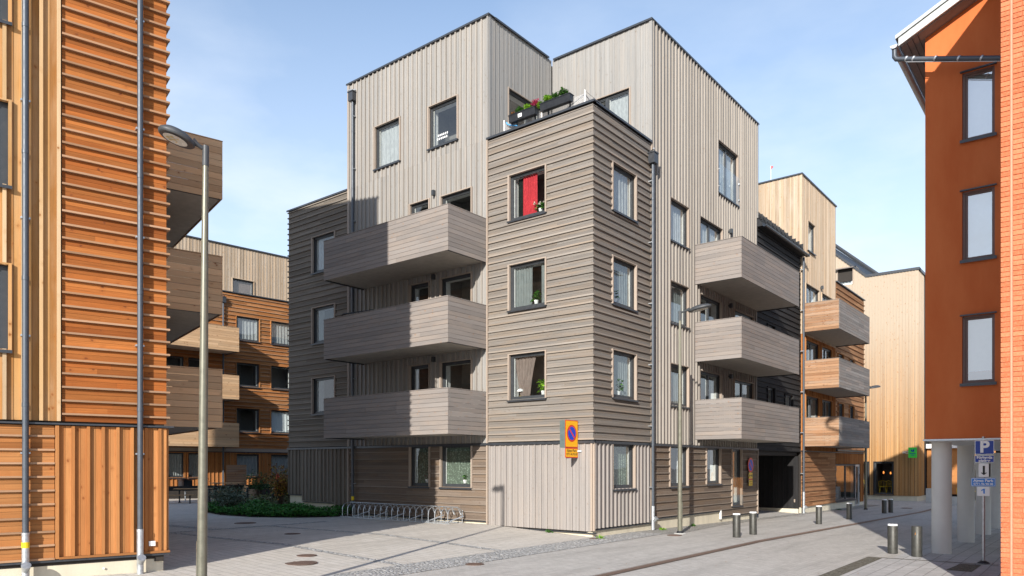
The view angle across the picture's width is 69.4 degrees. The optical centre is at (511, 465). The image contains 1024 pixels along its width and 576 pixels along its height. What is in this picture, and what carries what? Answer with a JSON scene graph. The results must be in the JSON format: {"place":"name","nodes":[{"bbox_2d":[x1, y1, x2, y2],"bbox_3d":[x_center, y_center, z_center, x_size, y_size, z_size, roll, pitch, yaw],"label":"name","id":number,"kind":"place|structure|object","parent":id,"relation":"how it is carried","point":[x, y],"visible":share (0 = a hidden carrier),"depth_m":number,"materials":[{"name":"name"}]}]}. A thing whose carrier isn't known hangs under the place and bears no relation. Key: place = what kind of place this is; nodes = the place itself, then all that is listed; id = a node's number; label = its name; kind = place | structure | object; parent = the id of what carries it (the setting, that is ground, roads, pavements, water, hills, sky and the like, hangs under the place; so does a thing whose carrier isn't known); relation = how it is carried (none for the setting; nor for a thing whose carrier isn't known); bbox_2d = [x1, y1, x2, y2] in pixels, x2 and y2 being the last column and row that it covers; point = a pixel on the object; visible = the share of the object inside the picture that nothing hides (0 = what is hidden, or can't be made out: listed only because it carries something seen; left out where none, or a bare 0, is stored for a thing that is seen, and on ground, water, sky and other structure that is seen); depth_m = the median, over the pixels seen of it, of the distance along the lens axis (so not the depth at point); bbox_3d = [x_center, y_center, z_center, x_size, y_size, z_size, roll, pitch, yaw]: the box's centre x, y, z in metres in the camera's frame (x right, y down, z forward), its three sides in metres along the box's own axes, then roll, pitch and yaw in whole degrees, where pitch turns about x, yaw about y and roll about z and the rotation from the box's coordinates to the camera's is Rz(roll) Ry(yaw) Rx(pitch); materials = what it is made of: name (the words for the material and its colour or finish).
{"place":"outdoors","nodes":[
{"label":"outdoors","id":0,"kind":"place"},
{"bbox_2d":[169,497,270,504],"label":"paved courtyard","id":1,"kind":"structure","parent":0,"point":[194,501],"depth_m":39.45,"materials":[{"name":"grey concrete"}]},
{"bbox_2d":[169,484,271,490],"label":"garden fence","id":2,"kind":"object","parent":1,"relation":"on","point":[171,488],"visible":0.05,"depth_m":40.99,"materials":[{"name":"metal"}]},
{"bbox_2d":[226,465,246,496],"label":"terrace screen","id":3,"kind":"object","parent":1,"relation":"on","point":[234,473],"visible":0.63,"depth_m":43.06,"materials":[{"name":"wood"}]},
{"bbox_2d":[95,503,592,575],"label":"paved yard","id":4,"kind":"structure","parent":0,"point":[227,557],"depth_m":18.91,"materials":[{"name":"grey concrete"}]},
{"bbox_2d":[171,533,402,564],"bbox_3d":[-5.985,2.001,18.285,9.076,0.180,0.220,0,0,36],"label":"cobble strip","id":5,"kind":"object","parent":4,"relation":"on","point":[348,555],"visible":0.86,"depth_m":17.32,"materials":[{"name":"grey stone"}]},
{"bbox_2d":[267,525,501,550],"bbox_3d":[-4.041,2.001,20.873,9.288,0.180,0.220,0,0,35],"label":"cobble strip","id":6,"kind":"object","parent":4,"relation":"on","point":[398,536],"visible":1,"depth_m":20.04,"materials":[{"name":"grey stone"}]},
{"bbox_2d":[340,502,463,523],"bbox_3d":[-3.984,1.637,26.029,5.742,0.557,0.640,0,0,39],"label":"bicycle rack","id":7,"kind":"object","parent":4,"relation":"on","point":[410,519],"visible":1,"depth_m":25.75,"materials":[{"name":"silver metal"}]},
{"bbox_2d":[325,532,661,575],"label":"cobble strip street","id":8,"kind":"structure","parent":0,"point":[437,564],"depth_m":16.91,"materials":[{"name":"grey stone"}]},
{"bbox_2d":[166,0,940,272],"label":"sky","id":9,"kind":"structure","parent":0,"point":[830,102],"materials":[{"name":"blue"}]},
{"bbox_2d":[396,499,975,575],"bbox_3d":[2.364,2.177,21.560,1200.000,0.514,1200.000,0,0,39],"label":"ground","id":10,"kind":"structure","parent":0,"point":[817,553],"depth_m":18.28,"materials":[{"name":"grey concrete"}]},
{"bbox_2d":[0,0,222,575],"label":"apartment building","id":11,"kind":"structure","parent":10,"relation":"on","point":[100,213],"depth_m":13.26,"materials":[{"name":"wood"}]},
{"bbox_2d":[0,262,11,352],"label":"window","id":12,"kind":"structure","parent":11,"relation":"in","point":[5,271],"depth_m":12.52,"materials":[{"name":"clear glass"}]},
{"bbox_2d":[0,97,11,188],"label":"window","id":13,"kind":"structure","parent":11,"relation":"in","point":[5,109],"depth_m":12.52,"materials":[{"name":"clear glass"}]},
{"bbox_2d":[0,0,11,25],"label":"window","id":14,"kind":"structure","parent":11,"relation":"in","point":[5,5],"depth_m":12.51,"materials":[{"name":"clear glass"}]},
{"bbox_2d":[158,124,208,575],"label":"street lamp","id":15,"kind":"object","parent":10,"relation":"on","point":[176,136],"visible":1,"depth_m":10.96,"materials":[{"name":"metal"}]},
{"bbox_2d":[166,235,289,498],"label":"apartment building","id":16,"kind":"structure","parent":10,"relation":"on","point":[255,385],"depth_m":46.35,"materials":[{"name":"wood"}]},
{"bbox_2d":[169,454,180,475],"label":"curtain","id":17,"kind":"object","parent":16,"relation":"hanging from","point":[174,464],"visible":0.77,"depth_m":43.11,"materials":[{"name":"white fabric"}]},
{"bbox_2d":[237,318,255,339],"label":"curtain","id":18,"kind":"object","parent":16,"relation":"hanging from","point":[247,328],"visible":0.96,"depth_m":46.17,"materials":[{"name":"white fabric"}]},
{"bbox_2d":[237,456,255,474],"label":"curtain","id":19,"kind":"object","parent":16,"relation":"hanging from","point":[249,462],"visible":0.68,"depth_m":46.29,"materials":[{"name":"white fabric"}]},
{"bbox_2d":[235,407,260,433],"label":"window","id":20,"kind":"structure","parent":16,"relation":"in","point":[248,419],"depth_m":46.96,"materials":[{"name":"clear glass"}]},
{"bbox_2d":[235,362,260,388],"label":"window","id":21,"kind":"structure","parent":16,"relation":"in","point":[249,374],"depth_m":46.92,"materials":[{"name":"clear glass"}]},
{"bbox_2d":[270,365,288,390],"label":"window","id":22,"kind":"structure","parent":16,"relation":"in","point":[279,380],"depth_m":48.65,"materials":[{"name":"clear glass"}]},
{"bbox_2d":[272,456,287,474],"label":"curtain","id":23,"kind":"object","parent":16,"relation":"hanging from","point":[280,460],"visible":0.73,"depth_m":47.80,"materials":[{"name":"white fabric"}]},
{"bbox_2d":[272,412,288,431],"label":"curtain","id":24,"kind":"object","parent":16,"relation":"hanging from","point":[280,422],"visible":0.94,"depth_m":47.78,"materials":[{"name":"white fabric"}]},
{"bbox_2d":[272,323,288,343],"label":"curtain","id":25,"kind":"object","parent":16,"relation":"hanging from","point":[280,332],"visible":0.98,"depth_m":47.78,"materials":[{"name":"white fabric"}]},
{"bbox_2d":[208,499,346,516],"bbox_3d":[-9.491,1.992,38.368,13.596,0.203,20.545,0,0,21],"label":"planting bed","id":26,"kind":"object","parent":10,"relation":"on","point":[222,513],"visible":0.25,"depth_m":28.00,"materials":[{"name":"soil"}]},
{"bbox_2d":[210,489,253,507],"bbox_3d":[-11.406,1.443,29.907,1.672,0.982,1.742,0,0,-35],"label":"shrub","id":27,"kind":"object","parent":26,"relation":"on","point":[228,501],"visible":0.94,"depth_m":29.92,"materials":[{"name":"green plant"}]},
{"bbox_2d":[208,493,289,510],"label":"undergrowth","id":28,"kind":"object","parent":26,"relation":"on","point":[268,498],"visible":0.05,"depth_m":37.70,"materials":[{"name":"green plant"}]},
{"bbox_2d":[243,469,270,495],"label":"shrub","id":29,"kind":"object","parent":26,"relation":"on","point":[254,483],"visible":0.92,"depth_m":42.09,"materials":[{"name":"green plant"}]},
{"bbox_2d":[267,463,287,503],"bbox_3d":[-9.865,0.891,31.626,1.223,2.066,1.497,0,0,-33],"label":"shrub","id":30,"kind":"object","parent":26,"relation":"on","point":[282,485],"visible":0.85,"depth_m":31.49,"materials":[{"name":"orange plant"}]},
{"bbox_2d":[208,498,351,516],"bbox_3d":[-10.471,1.692,30.099,9.406,0.544,3.503,0,0,39],"label":"ground cover","id":31,"kind":"object","parent":26,"relation":"on","point":[254,506],"visible":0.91,"depth_m":28.30,"materials":[{"name":"green plant"}]},
{"bbox_2d":[286,12,798,536],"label":"apartment building","id":32,"kind":"structure","parent":10,"relation":"on","point":[432,242],"depth_m":25.06,"materials":[{"name":"wood"}]},
{"bbox_2d":[310,375,335,415],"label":"window","id":33,"kind":"structure","parent":32,"relation":"in","point":[329,382],"depth_m":29.93,"materials":[{"name":"clear glass"}]},
{"bbox_2d":[310,303,335,344],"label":"window","id":34,"kind":"structure","parent":32,"relation":"in","point":[330,312],"depth_m":29.93,"materials":[{"name":"clear glass"}]},
{"bbox_2d":[310,230,335,274],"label":"window","id":35,"kind":"structure","parent":32,"relation":"in","point":[314,242],"depth_m":29.89,"materials":[{"name":"clear glass"}]},
{"bbox_2d":[373,116,400,170],"bbox_3d":[-4.475,-11.773,27.218,1.440,1.655,0.457,0,0,39],"label":"window","id":36,"kind":"structure","parent":32,"relation":"in","point":[398,121],"depth_m":27.43,"materials":[{"name":"clear glass"}]},
{"bbox_2d":[381,124,398,165],"bbox_3d":[-4.476,-11.805,27.281,1.091,1.370,0.030,0,0,39],"label":"curtain","id":37,"kind":"object","parent":32,"relation":"hanging from","point":[390,145],"visible":0.91,"depth_m":27.28,"materials":[{"name":"white fabric"}]},
{"bbox_2d":[408,447,430,487],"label":"window","id":38,"kind":"structure","parent":32,"relation":"in","point":[414,483],"depth_m":26.31,"materials":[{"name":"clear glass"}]},
{"bbox_2d":[409,363,429,390],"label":"balcony door","id":39,"kind":"structure","parent":32,"relation":"in","point":[420,374],"depth_m":26.39,"materials":[{"name":"clear glass"}]},
{"bbox_2d":[409,281,429,302],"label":"balcony door","id":40,"kind":"structure","parent":32,"relation":"in","point":[419,292],"depth_m":26.38,"materials":[{"name":"clear glass"}]},
{"bbox_2d":[416,448,427,482],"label":"curtain","id":41,"kind":"object","parent":32,"relation":"hanging from","point":[421,465],"visible":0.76,"depth_m":26.25,"materials":[{"name":"fabric"}]},
{"bbox_2d":[426,94,458,150],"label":"window","id":42,"kind":"structure","parent":32,"relation":"in","point":[445,116],"depth_m":25.90,"materials":[{"name":"clear glass"}]},
{"bbox_2d":[439,358,472,403],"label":"window","id":43,"kind":"structure","parent":32,"relation":"in","point":[459,374],"depth_m":25.99,"materials":[{"name":"clear glass"}]},
{"bbox_2d":[439,271,472,319],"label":"window","id":44,"kind":"structure","parent":32,"relation":"in","point":[461,287],"depth_m":25.60,"materials":[{"name":"clear glass"}]},
{"bbox_2d":[439,186,472,212],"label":"window","id":45,"kind":"structure","parent":32,"relation":"in","point":[464,200],"depth_m":25.38,"materials":[{"name":"clear glass"}]},
{"bbox_2d":[439,446,472,489],"bbox_3d":[-1.794,0.033,25.071,1.490,1.525,0.457,0,0,39],"label":"window","id":46,"kind":"structure","parent":32,"relation":"in","point":[445,486],"depth_m":25.35,"materials":[{"name":"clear glass"}]},
{"bbox_2d":[447,447,470,483],"bbox_3d":[-1.769,0.000,25.113,1.201,1.240,0.047,0,0,39],"label":"curtain","id":47,"kind":"object","parent":32,"relation":"hanging from","point":[458,464],"visible":0.94,"depth_m":25.13,"materials":[{"name":"fabric"}]},
{"bbox_2d":[516,266,532,306],"bbox_3d":[0.400,-5.650,23.376,0.649,1.240,0.050,0,0,39],"label":"curtain","id":48,"kind":"object","parent":32,"relation":"hanging from","point":[524,276],"visible":1,"depth_m":23.37,"materials":[{"name":"grey fabric"}]},
{"bbox_2d":[508,87,542,129],"bbox_3d":[0.103,-11.300,25.895,0.990,3.080,2.140,0,0,39],"label":"terrace door","id":49,"kind":"structure","parent":32,"relation":"in","point":[514,100],"depth_m":25.75,"materials":[{"name":"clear glass"}]},
{"bbox_2d":[516,356,535,395],"bbox_3d":[0.438,-2.810,23.346,0.832,1.240,0.047,0,0,39],"label":"curtain","id":50,"kind":"object","parent":32,"relation":"hanging from","point":[524,367],"visible":1,"depth_m":23.35,"materials":[{"name":"beige fabric"}]},
{"bbox_2d":[507,350,546,401],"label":"window","id":51,"kind":"structure","parent":32,"relation":"in","point":[538,372],"depth_m":23.53,"materials":[{"name":"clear glass"}]},
{"bbox_2d":[507,257,546,312],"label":"window","id":52,"kind":"structure","parent":32,"relation":"in","point":[536,280],"depth_m":23.50,"materials":[{"name":"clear glass"}]},
{"bbox_2d":[507,163,546,222],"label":"window","id":53,"kind":"structure","parent":32,"relation":"in","point":[541,173],"depth_m":23.53,"materials":[{"name":"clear glass"}]},
{"bbox_2d":[523,174,536,215],"bbox_3d":[0.565,-8.495,23.244,0.564,1.250,0.050,0,0,39],"label":"curtain","id":54,"kind":"object","parent":32,"relation":"hanging from","point":[529,191],"visible":0.98,"depth_m":23.25,"materials":[{"name":"red fabric"}]},
{"bbox_2d":[504,90,598,130],"bbox_3d":[1.410,-10.860,22.770,3.653,0.520,1.555,0,0,9],"label":"roof terrace railing","id":55,"kind":"object","parent":32,"relation":"on","point":[577,100],"visible":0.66,"depth_m":22.41,"materials":[{"name":"white metal"}]},
{"bbox_2d":[508,105,538,126],"bbox_3d":[0.370,-10.880,23.125,1.060,0.360,0.290,0,0,39],"label":"planter box","id":56,"kind":"object","parent":55,"relation":"attached to","point":[524,114],"visible":0.93,"depth_m":23.01,"materials":[{"name":"black plastic"}]},
{"bbox_2d":[539,92,573,114],"bbox_3d":[1.357,-10.880,22.334,1.130,0.360,0.290,0,0,39],"label":"planter box","id":57,"kind":"object","parent":55,"relation":"attached to","point":[556,102],"visible":1,"depth_m":22.23,"materials":[{"name":"black plastic"}]},
{"bbox_2d":[560,420,581,457],"bbox_3d":[1.733,-0.777,21.634,0.303,1.095,0.727,0,0,39],"label":"no parking sign","id":58,"kind":"object","parent":32,"relation":"attached to","point":[569,436],"visible":1,"depth_m":21.49,"materials":[{"name":"yellow metal"}]},
{"bbox_2d":[595,87,630,124],"bbox_3d":[3.728,-11.290,25.599,1.580,3.060,0.990,0,0,39],"label":"terrace door","id":59,"kind":"structure","parent":32,"relation":"in","point":[606,101],"depth_m":25.16,"materials":[{"name":"clear glass"}]},
{"bbox_2d":[611,94,627,122],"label":"curtain","id":60,"kind":"object","parent":32,"relation":"hanging from","point":[619,106],"visible":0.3,"depth_m":25.23,"materials":[{"name":"white fabric"}]},
{"bbox_2d":[614,446,626,484],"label":"curtain","id":61,"kind":"object","parent":32,"relation":"hanging from","point":[620,465],"visible":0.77,"depth_m":23.19,"materials":[{"name":"fabric"}]},
{"bbox_2d":[614,263,627,305],"bbox_3d":[3.341,-5.650,23.084,0.050,1.240,1.190,0,0,39],"label":"curtain","id":62,"kind":"object","parent":32,"relation":"hanging from","point":[620,280],"visible":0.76,"depth_m":23.22,"materials":[{"name":"grey fabric"}]},
{"bbox_2d":[614,355,627,395],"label":"curtain","id":63,"kind":"object","parent":32,"relation":"hanging from","point":[621,367],"visible":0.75,"depth_m":23.20,"materials":[{"name":"grey fabric"}]},
{"bbox_2d":[614,171,628,215],"bbox_3d":[3.328,-8.495,23.068,0.040,1.250,1.232,0,0,39],"label":"curtain","id":64,"kind":"object","parent":32,"relation":"hanging from","point":[621,193],"visible":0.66,"depth_m":23.22,"materials":[{"name":"white fabric"}]},
{"bbox_2d":[611,348,637,401],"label":"window","id":65,"kind":"structure","parent":32,"relation":"in","point":[630,357],"depth_m":23.47,"materials":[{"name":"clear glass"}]},
{"bbox_2d":[611,254,637,312],"bbox_3d":[3.366,-5.617,23.038,0.457,1.525,1.510,0,0,39],"label":"window","id":66,"kind":"structure","parent":32,"relation":"in","point":[630,268],"depth_m":23.47,"materials":[{"name":"clear glass"}]},
{"bbox_2d":[611,160,637,222],"bbox_3d":[3.366,-8.463,23.038,0.457,1.535,1.510,0,0,39],"label":"window","id":67,"kind":"structure","parent":32,"relation":"in","point":[614,168],"depth_m":23.41,"materials":[{"name":"clear glass"}]},
{"bbox_2d":[613,444,636,490],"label":"window","id":68,"kind":"structure","parent":32,"relation":"in","point":[629,447],"depth_m":23.42,"materials":[{"name":"clear glass"}]},
{"bbox_2d":[671,368,677,402],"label":"curtain","id":69,"kind":"object","parent":32,"relation":"hanging from","point":[674,385],"visible":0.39,"depth_m":26.10,"materials":[{"name":"grey fabric"}]},
{"bbox_2d":[671,205,681,243],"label":"curtain","id":70,"kind":"object","parent":32,"relation":"hanging from","point":[676,224],"visible":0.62,"depth_m":26.22,"materials":[{"name":"white fabric"}]},
{"bbox_2d":[671,286,681,323],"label":"curtain","id":71,"kind":"object","parent":32,"relation":"hanging from","point":[676,300],"visible":0.86,"depth_m":26.16,"materials":[{"name":"grey fabric"}]},
{"bbox_2d":[669,446,689,488],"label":"window","id":72,"kind":"structure","parent":32,"relation":"in","point":[673,454],"depth_m":26.43,"materials":[{"name":"clear glass"}]},
{"bbox_2d":[670,362,690,408],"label":"window","id":73,"kind":"structure","parent":32,"relation":"in","point":[672,366],"depth_m":26.46,"materials":[{"name":"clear glass"}]},
{"bbox_2d":[670,280,690,329],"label":"window","id":74,"kind":"structure","parent":32,"relation":"in","point":[682,288],"depth_m":26.45,"materials":[{"name":"clear glass"}]},
{"bbox_2d":[670,197,690,250],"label":"window","id":75,"kind":"structure","parent":32,"relation":"in","point":[673,203],"depth_m":26.45,"materials":[{"name":"clear glass"}]},
{"bbox_2d":[700,370,721,411],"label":"window","id":76,"kind":"structure","parent":32,"relation":"in","point":[709,383],"depth_m":28.73,"materials":[{"name":"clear glass"}]},
{"bbox_2d":[700,293,722,339],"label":"window","id":77,"kind":"structure","parent":32,"relation":"in","point":[712,313],"depth_m":28.71,"materials":[{"name":"clear glass"}]},
{"bbox_2d":[700,215,722,257],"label":"window","id":78,"kind":"structure","parent":32,"relation":"in","point":[717,232],"depth_m":28.03,"materials":[{"name":"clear glass"}]},
{"bbox_2d":[705,448,721,485],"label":"window","id":79,"kind":"structure","parent":32,"relation":"in","point":[711,455],"depth_m":28.67,"materials":[{"name":"clear glass"}]},
{"bbox_2d":[719,149,730,198],"bbox_3d":[8.379,-11.570,29.375,0.048,1.820,1.725,0,0,39],"label":"curtain","id":80,"kind":"object","parent":32,"relation":"hanging from","point":[728,176],"visible":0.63,"depth_m":29.63,"materials":[{"name":"white fabric"}]},
{"bbox_2d":[718,139,739,206],"bbox_3d":[8.422,-11.537,29.340,0.470,2.105,2.070,0,0,39],"label":"window","id":81,"kind":"structure","parent":32,"relation":"in","point":[725,151],"depth_m":29.95,"materials":[{"name":"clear glass"}]},
{"bbox_2d":[730,449,743,507],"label":"window","id":82,"kind":"structure","parent":32,"relation":"in","point":[734,462],"depth_m":30.34,"materials":[{"name":"clear glass"}]},
{"bbox_2d":[733,378,754,430],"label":"balcony door","id":83,"kind":"structure","parent":32,"relation":"in","point":[740,389],"depth_m":31.39,"materials":[{"name":"clear glass"}]},
{"bbox_2d":[674,303,711,533],"bbox_3d":[5.551,-1.402,22.720,1.168,7.064,0.400,0,0,30],"label":"street lamp","id":84,"kind":"object","parent":10,"relation":"on","point":[699,307],"visible":0.98,"depth_m":22.87,"materials":[{"name":"metal"}]},
{"bbox_2d":[636,505,876,533],"bbox_3d":[13.455,2.262,34.329,1.350,0.328,29.000,0,0,39],"label":"gravel margin","id":85,"kind":"object","parent":10,"relation":"on","point":[672,530],"visible":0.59,"depth_m":26.70,"materials":[{"name":"grey gravel"}]},
{"bbox_2d":[593,509,930,575],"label":"drain channel","id":86,"kind":"object","parent":10,"relation":"on","point":[666,561],"visible":0.88,"depth_m":18.60,"materials":[{"name":"metal"}]},
{"bbox_2d":[757,213,809,512],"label":"infill building","id":87,"kind":"structure","parent":10,"relation":"on","point":[779,478],"depth_m":35.78,"materials":[{"name":"grey wood"}]},
{"bbox_2d":[758,172,869,512],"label":"apartment building","id":88,"kind":"structure","parent":10,"relation":"on","point":[801,207],"depth_m":37.93,"materials":[{"name":"wood"}]},
{"bbox_2d":[807,220,815,255],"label":"window","id":89,"kind":"structure","parent":88,"relation":"in","point":[809,228],"depth_m":38.02,"materials":[{"name":"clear glass"}]},
{"bbox_2d":[805,282,819,317],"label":"window","id":90,"kind":"structure","parent":88,"relation":"in","point":[810,294],"depth_m":38.58,"materials":[{"name":"clear glass"}]},
{"bbox_2d":[806,339,819,370],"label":"window","id":91,"kind":"structure","parent":88,"relation":"in","point":[811,349],"depth_m":38.61,"materials":[{"name":"clear glass"}]},
{"bbox_2d":[806,395,819,425],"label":"window","id":92,"kind":"structure","parent":88,"relation":"in","point":[811,403],"depth_m":38.61,"materials":[{"name":"clear glass"}]},
{"bbox_2d":[835,465,855,502],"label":"window","id":93,"kind":"structure","parent":88,"relation":"in","point":[844,499],"depth_m":43.53,"materials":[{"name":"clear glass"}]},
{"bbox_2d":[836,465,859,505],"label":"shop door","id":94,"kind":"structure","parent":88,"relation":"in","point":[839,469],"depth_m":44.79,"materials":[{"name":"clear glass"}]},
{"bbox_2d":[862,385,880,509],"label":"street lamp","id":95,"kind":"object","parent":10,"relation":"on","point":[865,474],"visible":0.77,"depth_m":40.43,"materials":[{"name":"metal"}]},
{"bbox_2d":[836,244,928,500],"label":"timber building","id":96,"kind":"structure","parent":10,"relation":"on","point":[894,350],"depth_m":51.30,"materials":[{"name":"wood"}]},
{"bbox_2d":[873,461,893,495],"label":"window","id":97,"kind":"structure","parent":96,"relation":"in","point":[878,466],"depth_m":53.79,"materials":[{"name":"clear glass"}]},
{"bbox_2d":[887,523,897,553],"bbox_3d":[9.098,1.741,17.666,0.224,0.706,0.224,0,0,39],"label":"bollard","id":98,"kind":"object","parent":10,"relation":"on","point":[892,538],"visible":1,"depth_m":17.58,"materials":[{"name":"silver metal"}]},
{"bbox_2d":[926,442,1001,499],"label":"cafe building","id":99,"kind":"structure","parent":10,"relation":"on","point":[954,469],"depth_m":51.61,"materials":[{"name":"orange wood"}]},
{"bbox_2d":[840,527,1000,575],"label":"pavement arcade","id":100,"kind":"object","parent":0,"point":[962,553],"visible":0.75,"depth_m":15.98},
{"bbox_2d":[819,557,881,575],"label":"cobble strip kerb","id":101,"kind":"structure","parent":100,"relation":"on","point":[847,568],"depth_m":15.16,"materials":[{"name":"grey stone"}]},
{"bbox_2d":[911,526,921,556],"bbox_3d":[9.319,1.744,17.014,0.224,0.700,0.224,0,0,39],"label":"bollard","id":102,"kind":"object","parent":100,"relation":"on","point":[916,541],"visible":1,"depth_m":16.92,"materials":[{"name":"grey metal"}]},
{"bbox_2d":[890,0,1001,553],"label":"rendered building","id":103,"kind":"structure","parent":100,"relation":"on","point":[947,53],"depth_m":17.05,"materials":[{"name":"orange paint"}]},
{"bbox_2d":[960,62,996,143],"bbox_3d":[10.611,-8.205,16.812,0.710,1.650,0.240,0,0,39],"label":"window","id":104,"kind":"structure","parent":103,"relation":"in","point":[978,86],"depth_m":16.86,"materials":[{"name":"white glass"}]},
{"bbox_2d":[960,183,996,263],"bbox_3d":[10.611,-5.470,16.812,0.710,1.680,0.240,0,0,39],"label":"window","id":105,"kind":"structure","parent":103,"relation":"in","point":[978,206],"depth_m":16.86,"materials":[{"name":"white glass"}]},
{"bbox_2d":[960,311,996,386],"bbox_3d":[10.611,-2.630,16.812,0.710,1.640,0.240,0,0,39],"label":"window","id":106,"kind":"structure","parent":103,"relation":"in","point":[978,331],"depth_m":16.87,"materials":[{"name":"white glass"}]},
{"bbox_2d":[971,437,995,564],"bbox_3d":[10.091,0.740,15.819,0.450,2.720,0.300,0,0,39],"label":"parking sign","id":107,"kind":"object","parent":100,"relation":"on","point":[983,446],"visible":1,"depth_m":15.79,"materials":[{"name":"metal"}]},
{"bbox_2d":[1001,0,1023,575],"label":"brick building","id":108,"kind":"structure","parent":0,"point":[1012,281],"depth_m":11.22,"materials":[{"name":"orange brick"}]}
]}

